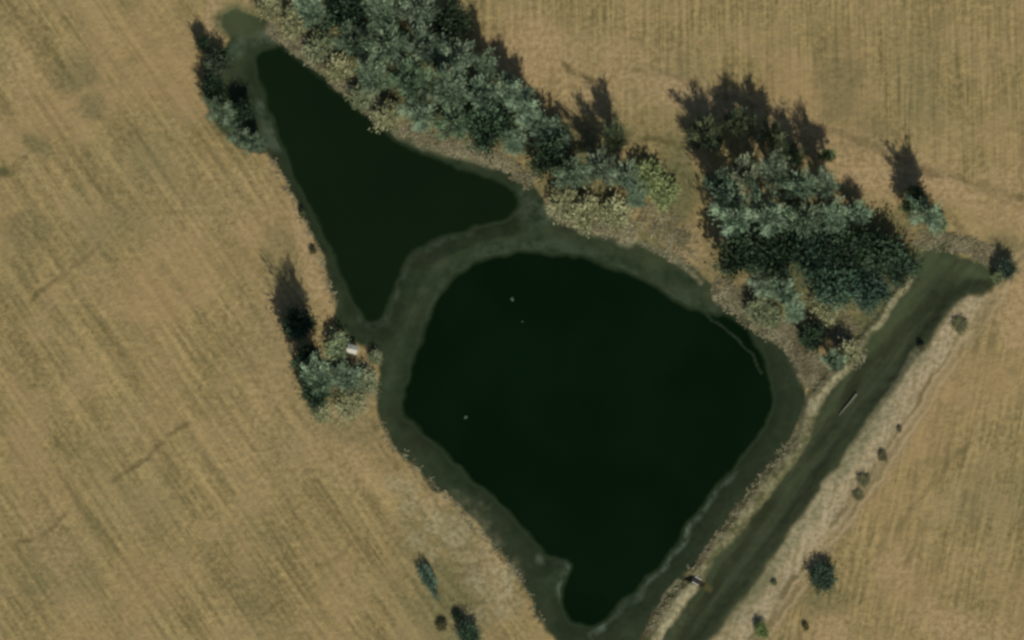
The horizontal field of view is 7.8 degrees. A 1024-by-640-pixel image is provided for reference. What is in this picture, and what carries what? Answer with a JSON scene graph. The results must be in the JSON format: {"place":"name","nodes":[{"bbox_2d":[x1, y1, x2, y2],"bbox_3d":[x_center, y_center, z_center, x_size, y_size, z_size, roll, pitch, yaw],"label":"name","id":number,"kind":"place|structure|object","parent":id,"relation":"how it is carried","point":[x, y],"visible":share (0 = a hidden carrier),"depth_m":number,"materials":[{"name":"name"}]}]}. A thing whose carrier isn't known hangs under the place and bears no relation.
{"place":"outdoors","nodes":[
{"label":"outdoors","id":0,"kind":"place"},
{"bbox_2d":[253,43,520,324],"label":"water","id":1,"kind":"structure","parent":0,"point":[384,206],"depth_m":1500.62,"materials":[{"name":"liquid"}]},
{"bbox_2d":[202,10,805,639],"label":"bank","id":2,"kind":"structure","parent":0,"point":[392,336],"depth_m":1500.23,"materials":[{"name":"green plant"}]},
{"bbox_2d":[197,71,228,103],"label":"tree","id":3,"kind":"object","parent":2,"relation":"on","point":[211,89],"visible":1,"depth_m":1496.84,"materials":[{"name":"green plant"}]},
{"bbox_2d":[198,45,233,81],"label":"tree","id":4,"kind":"object","parent":2,"relation":"on","point":[217,61],"visible":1,"depth_m":1496.97,"materials":[{"name":"green plant"}]},
{"bbox_2d":[201,95,237,125],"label":"tree","id":5,"kind":"object","parent":2,"relation":"on","point":[224,110],"visible":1,"depth_m":1495.41,"materials":[{"name":"green plant"}]},
{"bbox_2d":[225,121,252,149],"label":"tree","id":6,"kind":"object","parent":2,"relation":"on","point":[240,135],"visible":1,"depth_m":1496.50,"materials":[{"name":"green plant"}]},
{"bbox_2d":[229,95,257,127],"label":"tree","id":7,"kind":"object","parent":2,"relation":"on","point":[243,110],"visible":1,"depth_m":1496.97,"materials":[{"name":"green plant"}]},
{"bbox_2d":[242,131,266,153],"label":"tree","id":8,"kind":"object","parent":2,"relation":"on","point":[256,145],"visible":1,"depth_m":1496.32,"materials":[{"name":"green plant"}]},
{"bbox_2d":[345,83,377,111],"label":"shrub","id":9,"kind":"object","parent":2,"relation":"on","point":[357,97],"visible":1,"depth_m":1498.08,"materials":[{"name":"green plant"}]},
{"bbox_2d":[268,157,795,629],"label":"shore grass","id":10,"kind":"structure","parent":2,"relation":"on","point":[414,464],"depth_m":1499.89,"materials":[{"name":"plant"}]},
{"bbox_2d":[0,0,1023,639],"bbox_3d":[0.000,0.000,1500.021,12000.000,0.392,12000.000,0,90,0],"label":"field","id":11,"kind":"structure","parent":0,"point":[176,462],"depth_m":1500.00,"materials":[{"name":"beige plant"}]},
{"bbox_2d":[194,33,209,52],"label":"tree","id":12,"kind":"object","parent":11,"relation":"on","point":[201,42],"visible":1,"depth_m":1497.55,"materials":[{"name":"green plant"}]},
{"bbox_2d":[251,0,289,22],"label":"shrub","id":13,"kind":"object","parent":11,"relation":"on","point":[268,9],"visible":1,"depth_m":1497.95,"materials":[{"name":"green plant"}]},
{"bbox_2d":[275,2,312,41],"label":"shrub","id":14,"kind":"object","parent":11,"relation":"on","point":[294,24],"visible":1,"depth_m":1497.70,"materials":[{"name":"green plant"}]},
{"bbox_2d":[276,303,317,345],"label":"tree","id":15,"kind":"object","parent":11,"relation":"on","point":[297,324],"visible":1,"depth_m":1495.78,"materials":[{"name":"green plant"}]},
{"bbox_2d":[288,336,330,381],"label":"tree","id":16,"kind":"object","parent":11,"relation":"on","point":[304,355],"visible":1,"depth_m":1492.63,"materials":[{"name":"green plant"}]},
{"bbox_2d":[291,0,330,28],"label":"tree","id":17,"kind":"object","parent":11,"relation":"on","point":[311,12],"visible":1,"depth_m":1492.97,"materials":[{"name":"green plant"}]},
{"bbox_2d":[295,375,338,414],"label":"tree","id":18,"kind":"object","parent":11,"relation":"on","point":[312,399],"visible":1,"depth_m":1495.53,"materials":[{"name":"green plant"}]},
{"bbox_2d":[301,28,337,67],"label":"shrub","id":19,"kind":"object","parent":11,"relation":"on","point":[320,46],"visible":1,"depth_m":1497.24,"materials":[{"name":"green plant"}]},
{"bbox_2d":[299,349,340,397],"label":"tree","id":20,"kind":"object","parent":11,"relation":"on","point":[319,377],"visible":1,"depth_m":1486.59,"materials":[{"name":"green plant"}]},
{"bbox_2d":[309,403,335,424],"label":"shrub","id":21,"kind":"object","parent":11,"relation":"on","point":[321,416],"visible":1,"depth_m":1498.65,"materials":[{"name":"green plant"}]},
{"bbox_2d":[322,327,353,364],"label":"shrub","id":22,"kind":"object","parent":11,"relation":"on","point":[336,348],"visible":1,"depth_m":1497.77,"materials":[{"name":"green plant"}]},
{"bbox_2d":[320,53,359,84],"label":"shrub","id":23,"kind":"object","parent":11,"relation":"on","point":[340,71],"visible":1,"depth_m":1497.36,"materials":[{"name":"green plant"}]},
{"bbox_2d":[319,0,373,38],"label":"tree","id":24,"kind":"object","parent":11,"relation":"on","point":[342,11],"visible":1,"depth_m":1493.41,"materials":[{"name":"green plant"}]},
{"bbox_2d":[330,361,364,393],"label":"tree","id":25,"kind":"object","parent":11,"relation":"on","point":[347,376],"visible":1,"depth_m":1496.92,"materials":[{"name":"green plant"}]},
{"bbox_2d":[332,383,368,425],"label":"shrub","id":26,"kind":"object","parent":11,"relation":"on","point":[353,402],"visible":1,"depth_m":1498.49,"materials":[{"name":"green plant"}]},
{"bbox_2d":[327,17,376,58],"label":"tree","id":27,"kind":"object","parent":11,"relation":"on","point":[353,42],"visible":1,"depth_m":1493.09,"materials":[{"name":"green plant"}]},
{"bbox_2d":[353,362,382,395],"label":"shrub","id":28,"kind":"object","parent":11,"relation":"on","point":[368,382],"visible":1,"depth_m":1498.31,"materials":[{"name":"green plant"}]},
{"bbox_2d":[352,50,391,96],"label":"tree","id":29,"kind":"object","parent":11,"relation":"on","point":[372,78],"visible":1,"depth_m":1492.90,"materials":[{"name":"green plant"}]},
{"bbox_2d":[366,347,383,365],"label":"shrub","id":30,"kind":"object","parent":11,"relation":"on","point":[375,357],"visible":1,"depth_m":1498.92,"materials":[{"name":"green plant"}]},
{"bbox_2d":[360,0,400,33],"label":"tree","id":31,"kind":"object","parent":11,"relation":"on","point":[379,10],"visible":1,"depth_m":1492.26,"materials":[{"name":"green plant"}]},
{"bbox_2d":[359,20,410,67],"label":"tree","id":32,"kind":"object","parent":11,"relation":"on","point":[394,47],"visible":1,"depth_m":1493.07,"materials":[{"name":"green plant"}]},
{"bbox_2d":[368,98,403,133],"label":"shrub","id":33,"kind":"object","parent":11,"relation":"on","point":[388,114],"visible":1,"depth_m":1497.60,"materials":[{"name":"green plant"}]},
{"bbox_2d":[383,56,437,101],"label":"tree","id":34,"kind":"object","parent":11,"relation":"on","point":[409,77],"visible":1,"depth_m":1492.45,"materials":[{"name":"green plant"}]},
{"bbox_2d":[395,84,437,135],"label":"tree","id":35,"kind":"object","parent":11,"relation":"on","point":[423,110],"visible":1,"depth_m":1494.12,"materials":[{"name":"green plant"}]},
{"bbox_2d":[392,0,441,32],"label":"tree","id":36,"kind":"object","parent":11,"relation":"on","point":[422,11],"visible":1,"depth_m":1493.82,"materials":[{"name":"green plant"}]},
{"bbox_2d":[403,22,451,66],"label":"tree","id":37,"kind":"object","parent":11,"relation":"on","point":[422,44],"visible":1,"depth_m":1492.38,"materials":[{"name":"green plant"}]},
{"bbox_2d":[417,557,441,603],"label":"shrub","id":38,"kind":"object","parent":11,"relation":"on","point":[427,576],"visible":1,"depth_m":1498.47,"materials":[{"name":"green plant"}]},
{"bbox_2d":[428,60,473,111],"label":"tree","id":39,"kind":"object","parent":11,"relation":"on","point":[446,91],"visible":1,"depth_m":1491.30,"materials":[{"name":"green plant"}]},
{"bbox_2d":[430,100,475,141],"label":"tree","id":40,"kind":"object","parent":11,"relation":"on","point":[448,115],"visible":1,"depth_m":1494.55,"materials":[{"name":"green plant"}]},
{"bbox_2d":[431,0,479,44],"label":"tree","id":41,"kind":"object","parent":11,"relation":"on","point":[450,20],"visible":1,"depth_m":1494.33,"materials":[{"name":"green plant"}]},
{"bbox_2d":[435,36,478,76],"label":"tree","id":42,"kind":"object","parent":11,"relation":"on","point":[460,54],"visible":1,"depth_m":1493.62,"materials":[{"name":"green plant"}]},
{"bbox_2d":[454,619,486,639],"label":"tree","id":43,"kind":"object","parent":11,"relation":"on","point":[468,632],"visible":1,"depth_m":1497.49,"materials":[{"name":"green plant"}]},
{"bbox_2d":[461,72,506,112],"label":"tree","id":44,"kind":"object","parent":11,"relation":"on","point":[481,90],"visible":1,"depth_m":1492.35,"materials":[{"name":"green plant"}]},
{"bbox_2d":[471,46,500,84],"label":"tree","id":45,"kind":"object","parent":11,"relation":"on","point":[483,64],"visible":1,"depth_m":1492.77,"materials":[{"name":"green plant"}]},
{"bbox_2d":[456,83,524,167],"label":"tree","id":46,"kind":"object","parent":11,"relation":"on","point":[487,123],"visible":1,"depth_m":1493.57,"materials":[{"name":"green plant"}]},
{"bbox_2d":[486,67,523,109],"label":"tree","id":47,"kind":"object","parent":11,"relation":"on","point":[510,87],"visible":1,"depth_m":1493.59,"materials":[{"name":"green plant"}]},
{"bbox_2d":[501,124,530,158],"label":"tree","id":48,"kind":"object","parent":11,"relation":"on","point":[515,145],"visible":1,"depth_m":1495.33,"materials":[{"name":"green plant"}]},
{"bbox_2d":[501,75,541,129],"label":"tree","id":49,"kind":"object","parent":11,"relation":"on","point":[526,106],"visible":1,"depth_m":1493.71,"materials":[{"name":"green plant"}]},
{"bbox_2d":[522,108,559,142],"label":"tree","id":50,"kind":"object","parent":11,"relation":"on","point":[539,125],"visible":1,"depth_m":1495.15,"materials":[{"name":"green plant"}]},
{"bbox_2d":[520,126,580,186],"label":"tree","id":51,"kind":"object","parent":11,"relation":"on","point":[547,156],"visible":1,"depth_m":1494.90,"materials":[{"name":"green plant"}]},
{"bbox_2d":[545,115,571,151],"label":"tree","id":52,"kind":"object","parent":11,"relation":"on","point":[562,134],"visible":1,"depth_m":1496.20,"materials":[{"name":"green plant"}]},
{"bbox_2d":[544,183,579,224],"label":"shrub","id":53,"kind":"object","parent":11,"relation":"on","point":[561,197],"visible":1,"depth_m":1497.63,"materials":[{"name":"green plant"}]},
{"bbox_2d":[550,154,588,189],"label":"tree","id":54,"kind":"object","parent":11,"relation":"on","point":[565,176],"visible":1,"depth_m":1494.61,"materials":[{"name":"green plant"}]},
{"bbox_2d":[563,186,603,238],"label":"shrub","id":55,"kind":"object","parent":11,"relation":"on","point":[581,214],"visible":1,"depth_m":1497.31,"materials":[{"name":"green plant"}]},
{"bbox_2d":[577,144,618,183],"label":"tree","id":56,"kind":"object","parent":11,"relation":"on","point":[600,168],"visible":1,"depth_m":1492.55,"materials":[{"name":"green plant"}]},
{"bbox_2d":[602,115,630,150],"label":"tree","id":57,"kind":"object","parent":11,"relation":"on","point":[615,138],"visible":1,"depth_m":1493.75,"materials":[{"name":"green plant"}]},
{"bbox_2d":[595,189,638,231],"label":"shrub","id":58,"kind":"object","parent":11,"relation":"on","point":[614,209],"visible":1,"depth_m":1497.97,"materials":[{"name":"green plant"}]},
{"bbox_2d":[607,157,640,190],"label":"tree","id":59,"kind":"object","parent":11,"relation":"on","point":[627,175],"visible":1,"depth_m":1492.59,"materials":[{"name":"green plant"}]},
{"bbox_2d":[270,19,998,416],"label":"dry brush","id":60,"kind":"object","parent":11,"relation":"on","point":[786,341],"visible":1,"depth_m":1499.89,"materials":[{"name":"plant"}]},
{"bbox_2d":[625,180,649,211],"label":"tree","id":61,"kind":"object","parent":11,"relation":"on","point":[635,198],"visible":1,"depth_m":1496.88,"materials":[{"name":"green plant"}]},
{"bbox_2d":[629,156,666,198],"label":"shrub","id":62,"kind":"object","parent":11,"relation":"on","point":[648,171],"visible":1,"depth_m":1497.51,"materials":[{"name":"green plant"}]},
{"bbox_2d":[646,174,681,214],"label":"shrub","id":63,"kind":"object","parent":11,"relation":"on","point":[667,193],"visible":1,"depth_m":1497.89,"materials":[{"name":"green plant"}]},
{"bbox_2d":[682,113,725,152],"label":"tree","id":64,"kind":"object","parent":11,"relation":"on","point":[711,135],"visible":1,"depth_m":1495.20,"materials":[{"name":"green plant"}]},
{"bbox_2d":[700,165,743,206],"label":"tree","id":65,"kind":"object","parent":11,"relation":"on","point":[718,184],"visible":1,"depth_m":1489.53,"materials":[{"name":"green plant"}]},
{"bbox_2d":[707,174,757,239],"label":"tree","id":66,"kind":"object","parent":11,"relation":"on","point":[734,217],"visible":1,"depth_m":1487.43,"materials":[{"name":"green plant"}]},
{"bbox_2d":[707,219,772,284],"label":"tree","id":67,"kind":"object","parent":11,"relation":"on","point":[740,250],"visible":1,"depth_m":1491.71,"materials":[{"name":"green plant"}]},
{"bbox_2d":[720,106,760,140],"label":"tree","id":68,"kind":"object","parent":11,"relation":"on","point":[739,121],"visible":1,"depth_m":1494.55,"materials":[{"name":"green plant"}]},
{"bbox_2d":[722,152,770,195],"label":"tree","id":69,"kind":"object","parent":11,"relation":"on","point":[743,172],"visible":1,"depth_m":1489.65,"materials":[{"name":"green plant"}]},
{"bbox_2d":[740,292,770,327],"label":"shrub","id":70,"kind":"object","parent":11,"relation":"on","point":[754,309],"visible":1,"depth_m":1497.66,"materials":[{"name":"green plant"}]},
{"bbox_2d":[745,263,770,298],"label":"tree","id":71,"kind":"object","parent":11,"relation":"on","point":[760,285],"visible":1,"depth_m":1496.03,"materials":[{"name":"green plant"}]},
{"bbox_2d":[753,618,771,638],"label":"shrub","id":72,"kind":"object","parent":11,"relation":"on","point":[761,631],"visible":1,"depth_m":1498.74,"materials":[{"name":"green plant"}]},
{"bbox_2d":[742,179,789,240],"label":"tree","id":73,"kind":"object","parent":11,"relation":"on","point":[767,224],"visible":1,"depth_m":1489.41,"materials":[{"name":"green plant"}]},
{"bbox_2d":[754,113,788,156],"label":"tree","id":74,"kind":"object","parent":11,"relation":"on","point":[773,140],"visible":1,"depth_m":1493.90,"materials":[{"name":"green plant"}]},
{"bbox_2d":[760,301,785,330],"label":"shrub","id":75,"kind":"object","parent":11,"relation":"on","point":[774,317],"visible":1,"depth_m":1498.42,"materials":[{"name":"green plant"}]},
{"bbox_2d":[758,147,791,190],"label":"tree","id":76,"kind":"object","parent":11,"relation":"on","point":[777,172],"visible":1,"depth_m":1488.97,"materials":[{"name":"green plant"}]},
{"bbox_2d":[750,216,810,287],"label":"tree","id":77,"kind":"object","parent":11,"relation":"on","point":[780,259],"visible":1,"depth_m":1494.14,"materials":[{"name":"green plant"}]},
{"bbox_2d":[764,274,796,304],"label":"tree","id":78,"kind":"object","parent":11,"relation":"on","point":[782,290],"visible":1,"depth_m":1495.15,"materials":[{"name":"green plant"}]},
{"bbox_2d":[780,139,805,168],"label":"tree","id":79,"kind":"object","parent":11,"relation":"on","point":[796,153],"visible":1,"depth_m":1494.52,"materials":[{"name":"green plant"}]},
{"bbox_2d":[781,291,807,326],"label":"tree","id":80,"kind":"object","parent":11,"relation":"on","point":[792,310],"visible":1,"depth_m":1496.42,"materials":[{"name":"green plant"}]},
{"bbox_2d":[779,165,819,202],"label":"tree","id":81,"kind":"object","parent":11,"relation":"on","point":[804,187],"visible":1,"depth_m":1492.18,"materials":[{"name":"green plant"}]},
{"bbox_2d":[780,200,826,242],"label":"tree","id":82,"kind":"object","parent":11,"relation":"on","point":[808,221],"visible":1,"depth_m":1492.55,"materials":[{"name":"green plant"}]},
{"bbox_2d":[796,319,829,355],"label":"tree","id":83,"kind":"object","parent":11,"relation":"on","point":[810,337],"visible":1,"depth_m":1496.96,"materials":[{"name":"green plant"}]},
{"bbox_2d":[782,214,847,287],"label":"tree","id":84,"kind":"object","parent":11,"relation":"on","point":[812,265],"visible":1,"depth_m":1494.06,"materials":[{"name":"green plant"}]},
{"bbox_2d":[805,557,842,595],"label":"tree","id":85,"kind":"object","parent":11,"relation":"on","point":[823,577],"visible":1,"depth_m":1498.17,"materials":[{"name":"green plant"}]},
{"bbox_2d":[804,291,844,328],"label":"shrub","id":86,"kind":"object","parent":11,"relation":"on","point":[828,316],"visible":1,"depth_m":1498.11,"materials":[{"name":"green plant"}]},
{"bbox_2d":[811,164,841,199],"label":"tree","id":87,"kind":"object","parent":11,"relation":"on","point":[826,185],"visible":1,"depth_m":1490.49,"materials":[{"name":"green plant"}]},
{"bbox_2d":[817,146,837,161],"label":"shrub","id":88,"kind":"object","parent":11,"relation":"on","point":[827,154],"visible":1,"depth_m":1495.90,"materials":[{"name":"green plant"}]},
{"bbox_2d":[662,238,994,639],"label":"ditch","id":89,"kind":"object","parent":11,"relation":"in","point":[920,309],"visible":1,"depth_m":1500.51,"materials":[{"name":"plant"}]},
{"bbox_2d":[804,259,863,312],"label":"tree","id":90,"kind":"object","parent":11,"relation":"on","point":[833,287],"visible":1,"depth_m":1495.66,"materials":[{"name":"green plant"}]},
{"bbox_2d":[818,348,849,374],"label":"tree","id":91,"kind":"object","parent":11,"relation":"on","point":[833,359],"visible":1,"depth_m":1494.58,"materials":[{"name":"green plant"}]},
{"bbox_2d":[820,194,849,236],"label":"tree","id":92,"kind":"object","parent":11,"relation":"on","point":[833,217],"visible":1,"depth_m":1492.88,"materials":[{"name":"green plant"}]},
{"bbox_2d":[816,210,875,285],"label":"tree","id":93,"kind":"object","parent":11,"relation":"on","point":[851,245],"visible":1,"depth_m":1494.73,"materials":[{"name":"green plant"}]},
{"bbox_2d":[836,337,866,367],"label":"shrub","id":94,"kind":"object","parent":11,"relation":"on","point":[846,349],"visible":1,"depth_m":1496.88,"materials":[{"name":"green plant"}]},
{"bbox_2d":[842,200,875,226],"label":"tree","id":95,"kind":"object","parent":11,"relation":"on","point":[859,212],"visible":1,"depth_m":1495.93,"materials":[{"name":"green plant"}]},
{"bbox_2d":[856,472,871,488],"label":"shrub","id":96,"kind":"object","parent":11,"relation":"on","point":[864,478],"visible":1,"depth_m":1499.48,"materials":[{"name":"green plant"}]},
{"bbox_2d":[839,265,894,319],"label":"tree","id":97,"kind":"object","parent":11,"relation":"on","point":[873,293],"visible":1,"depth_m":1496.32,"materials":[{"name":"green plant"}]},
{"bbox_2d":[855,226,906,280],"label":"tree","id":98,"kind":"object","parent":11,"relation":"on","point":[878,252],"visible":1,"depth_m":1495.66,"materials":[{"name":"green plant"}]},
{"bbox_2d":[878,234,926,292],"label":"tree","id":99,"kind":"object","parent":11,"relation":"on","point":[899,270],"visible":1,"depth_m":1496.17,"materials":[{"name":"green plant"}]},
{"bbox_2d":[894,179,933,222],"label":"tree","id":100,"kind":"object","parent":11,"relation":"on","point":[914,192],"visible":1,"depth_m":1495.61,"materials":[{"name":"green plant"}]},
{"bbox_2d":[904,195,945,234],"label":"tree","id":101,"kind":"object","parent":11,"relation":"on","point":[932,214],"visible":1,"depth_m":1491.24,"materials":[{"name":"green plant"}]},
{"bbox_2d":[929,218,948,237],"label":"shrub","id":102,"kind":"object","parent":11,"relation":"on","point":[945,224],"visible":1,"depth_m":1497.87,"materials":[{"name":"green plant"}]},
{"bbox_2d":[950,315,968,336],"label":"shrub","id":103,"kind":"object","parent":11,"relation":"on","point":[960,323],"visible":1,"depth_m":1499.40,"materials":[{"name":"green plant"}]},
{"bbox_2d":[990,270,1004,284],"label":"shrub","id":104,"kind":"object","parent":11,"relation":"on","point":[997,276],"visible":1,"depth_m":1497.96,"materials":[{"name":"green plant"}]},
{"bbox_2d":[995,253,1020,282],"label":"tree","id":105,"kind":"object","parent":11,"relation":"on","point":[1008,268],"visible":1,"depth_m":1497.54,"materials":[{"name":"green plant"}]},
{"bbox_2d":[400,249,775,628],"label":"water","id":106,"kind":"structure","parent":0,"point":[602,438],"depth_m":1500.62,"materials":[{"name":"green liquid"}]},
{"bbox_2d":[642,278,911,639],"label":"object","id":107,"kind":"structure","parent":0,"point":[764,488],"depth_m":1499.69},
{"bbox_2d":[750,248,1023,639],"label":"track","id":108,"kind":"structure","parent":0,"point":[960,351],"depth_m":1500.01,"materials":[{"name":"soil"}]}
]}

